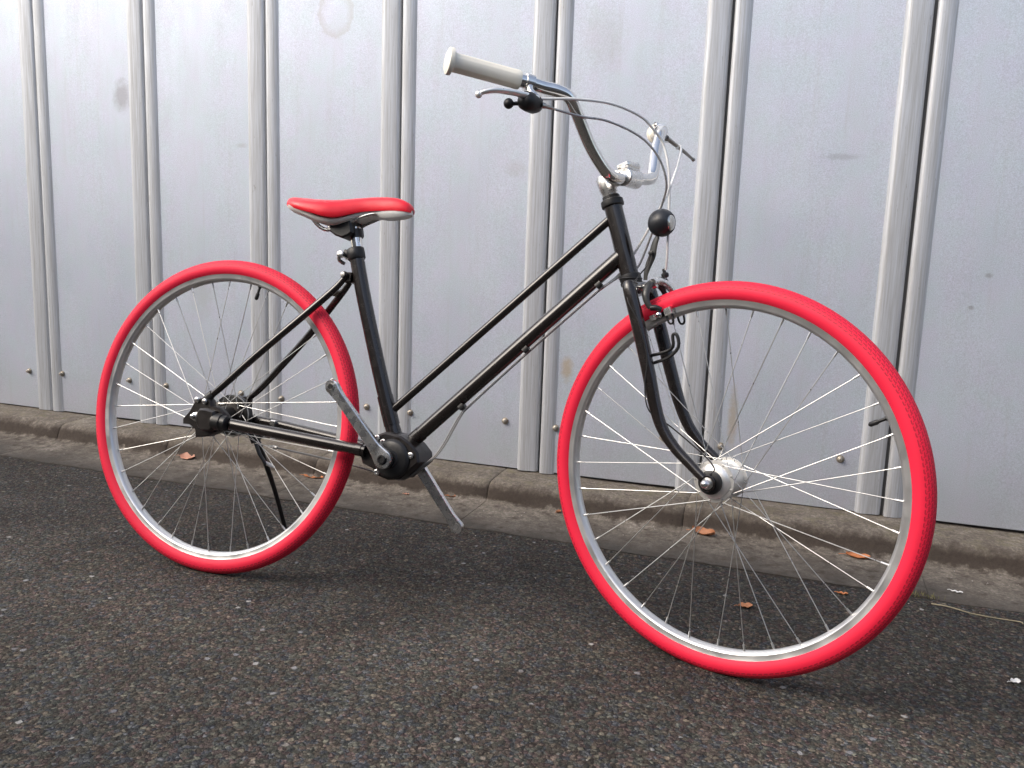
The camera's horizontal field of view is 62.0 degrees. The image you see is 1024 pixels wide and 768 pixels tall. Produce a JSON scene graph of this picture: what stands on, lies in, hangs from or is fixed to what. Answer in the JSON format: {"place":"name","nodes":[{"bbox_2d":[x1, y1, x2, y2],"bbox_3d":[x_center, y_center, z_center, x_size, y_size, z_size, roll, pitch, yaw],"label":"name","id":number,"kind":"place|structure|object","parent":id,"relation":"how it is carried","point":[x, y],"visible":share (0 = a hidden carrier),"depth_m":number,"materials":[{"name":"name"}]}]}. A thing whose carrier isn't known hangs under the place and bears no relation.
{"place":"outdoors","nodes":[
{"label":"outdoors","id":0,"kind":"place"},
{"bbox_2d":[0,0,1023,532],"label":"metal wall","id":1,"kind":"structure","parent":0,"point":[858,164],"depth_m":2.45,"materials":[{"name":"grey metal"}]},
{"bbox_2d":[0,449,1023,767],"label":"road","id":2,"kind":"structure","parent":0,"point":[120,636],"depth_m":1.53,"materials":[{"name":"grey asphalt"}]},
{"bbox_2d":[0,403,1023,612],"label":"kerb","id":3,"kind":"structure","parent":2,"relation":"on","point":[499,499],"depth_m":2.32,"materials":[{"name":"concrete"}]},
{"bbox_2d":[179,452,194,458],"bbox_3d":[-1.071,0.236,2.791,0.068,0.008,0.033,3,35,8],"label":"dry leaf","id":4,"kind":"object","parent":3,"relation":"on","point":[186,455],"visible":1,"depth_m":2.79,"materials":[{"name":"orange plant"}]},
{"bbox_2d":[686,526,714,534],"bbox_3d":[0.492,0.384,2.230,0.081,0.020,0.027,8,28,34],"label":"dry leaf","id":5,"kind":"object","parent":3,"relation":"on","point":[703,531],"visible":0.88,"depth_m":2.23,"materials":[{"name":"orange plant"}]},
{"bbox_2d":[839,551,869,558],"bbox_3d":[0.843,0.421,2.098,0.073,0.012,0.026,7,16,25],"label":"dry leaf","id":6,"kind":"object","parent":3,"relation":"on","point":[853,554],"visible":0.86,"depth_m":2.10,"materials":[{"name":"orange plant"}]},
{"bbox_2d":[911,590,945,599],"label":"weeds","id":7,"kind":"object","parent":3,"relation":"on","point":[925,595],"visible":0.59,"depth_m":1.87,"materials":[{"name":"plant"}]},
{"bbox_2d":[96,47,936,678],"bbox_3d":[-0.113,-0.079,1.776,1.742,1.048,0.661,4,10,15],"label":"bicycle","id":8,"kind":"object","parent":2,"relation":"on","point":[392,453],"visible":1,"depth_m":1.62,"materials":[{"name":"red rubber"}]},
{"bbox_2d":[734,602,752,607],"bbox_3d":[0.485,0.464,1.786,0.039,0.007,0.022,2,9,-3],"label":"dry leaf","id":9,"kind":"object","parent":2,"relation":"on","point":[746,605],"visible":0.94,"depth_m":1.79,"materials":[{"name":"orange plant"}]},
{"bbox_2d":[931,603,1022,623],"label":"straw","id":10,"kind":"object","parent":2,"relation":"on","point":[975,614],"visible":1,"depth_m":1.78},
{"bbox_2d":[1007,678,1020,683],"bbox_3d":[0.885,0.525,1.503,0.025,0.007,0.013,1,15,-8],"label":"paper scrap","id":11,"kind":"object","parent":2,"relation":"on","point":[1016,680],"visible":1,"depth_m":1.51,"materials":[{"name":"white paper"}]}
]}

